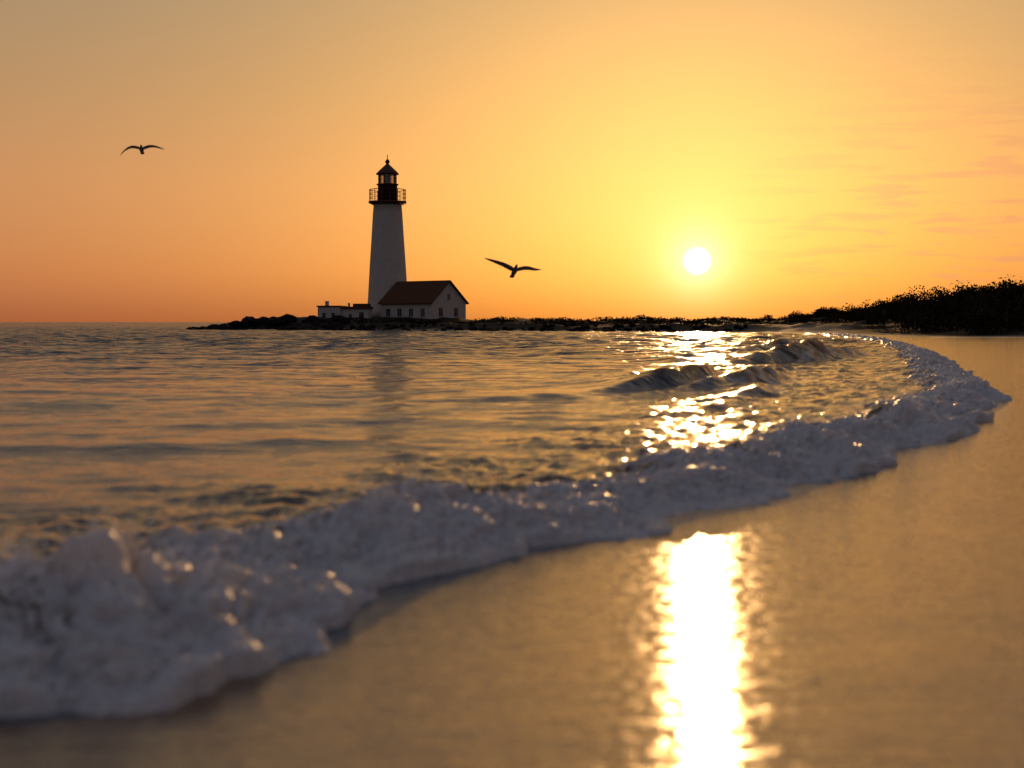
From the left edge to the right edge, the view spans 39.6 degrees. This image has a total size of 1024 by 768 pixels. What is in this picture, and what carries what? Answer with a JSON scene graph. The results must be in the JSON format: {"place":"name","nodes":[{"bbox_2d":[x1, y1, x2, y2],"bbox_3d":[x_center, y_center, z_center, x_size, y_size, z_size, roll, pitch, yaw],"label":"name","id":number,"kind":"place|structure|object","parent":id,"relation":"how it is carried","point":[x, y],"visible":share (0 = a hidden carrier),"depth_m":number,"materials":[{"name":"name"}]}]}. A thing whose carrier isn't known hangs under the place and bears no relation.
{"place":"outdoors","nodes":[
{"label":"outdoors","id":0,"kind":"place"},
{"bbox_2d":[120,145,162,154],"bbox_3d":[-10.355,-6.530,39.793,1.204,0.283,0.605,-1,35,-20],"label":"seagull","id":1,"kind":"object","parent":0,"point":[141,148],"visible":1,"depth_m":39.72,"materials":[{"name":"black"}]},
{"bbox_2d":[0,322,1008,724],"bbox_3d":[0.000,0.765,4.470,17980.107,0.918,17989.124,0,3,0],"label":"sea water","id":2,"kind":"structure","parent":0,"point":[120,422],"depth_m":18.80,"materials":[{"name":"grey liquid"}]},
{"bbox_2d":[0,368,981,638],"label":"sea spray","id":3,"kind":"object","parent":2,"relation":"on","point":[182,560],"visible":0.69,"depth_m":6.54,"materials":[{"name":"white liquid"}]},
{"bbox_2d":[0,332,1012,717],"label":"breaking wave foam","id":4,"kind":"object","parent":2,"relation":"on","point":[146,658],"visible":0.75,"depth_m":6.57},
{"bbox_2d":[0,313,1023,767],"bbox_3d":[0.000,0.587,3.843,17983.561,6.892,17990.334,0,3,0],"label":"sand beach","id":5,"kind":"structure","parent":0,"point":[874,621],"depth_m":5.06,"materials":[{"name":"brown sand"}]},
{"bbox_2d":[316,301,372,317],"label":"outbuilding","id":6,"kind":"structure","parent":5,"relation":"on","point":[355,310],"depth_m":213.67,"materials":[{"name":"white paint"}]},
{"bbox_2d":[322,312,363,317],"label":"windows","id":7,"kind":"structure","parent":6,"relation":"in","point":[361,314],"depth_m":213.62,"materials":[{"name":"black glass"}]},
{"bbox_2d":[368,155,406,317],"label":"lighthouse","id":8,"kind":"object","parent":5,"relation":"on","point":[387,270],"visible":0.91,"depth_m":221.08,"materials":[{"name":"paint"}]},
{"bbox_2d":[381,283,465,318],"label":"walls","id":9,"kind":"structure","parent":5,"relation":"on","point":[446,304],"depth_m":213.25,"materials":[{"name":"white paint"}]},
{"bbox_2d":[386,294,457,315],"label":"windows","id":10,"kind":"structure","parent":9,"relation":"attached to","point":[440,312],"depth_m":213.09,"materials":[{"name":"black glass"}]},
{"bbox_2d":[386,293,458,316],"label":"window frames","id":11,"kind":"structure","parent":9,"relation":"attached to","point":[420,308],"depth_m":213.11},
{"bbox_2d":[378,280,468,303],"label":"roof","id":12,"kind":"structure","parent":9,"relation":"on","point":[413,292],"depth_m":214.55,"materials":[{"name":"tile"}]},
{"bbox_2d":[186,314,747,331],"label":"shore rocks","id":13,"kind":"object","parent":5,"relation":"on","point":[262,322],"visible":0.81,"depth_m":198.67,"materials":[{"name":"black stone"}]},
{"bbox_2d":[339,314,861,326],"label":"scrub","id":14,"kind":"object","parent":5,"relation":"on","point":[648,320],"visible":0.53,"depth_m":191.76,"materials":[{"name":"green plant"}]},
{"bbox_2d":[759,274,1023,334],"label":"coastal trees","id":15,"kind":"object","parent":5,"relation":"on","point":[977,310],"visible":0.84,"depth_m":137.13,"materials":[{"name":"green plant"}]},
{"bbox_2d":[0,0,1023,321],"label":"sky","id":16,"kind":"structure","parent":0,"point":[689,159],"materials":[{"name":"orange"}]},
{"bbox_2d":[485,258,540,277],"bbox_3d":[0.048,-3.088,37.930,1.527,0.535,0.568,0,3,6],"label":"seagull","id":17,"kind":"object","parent":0,"point":[515,269],"visible":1,"depth_m":37.87,"materials":[{"name":"black"}]}
]}

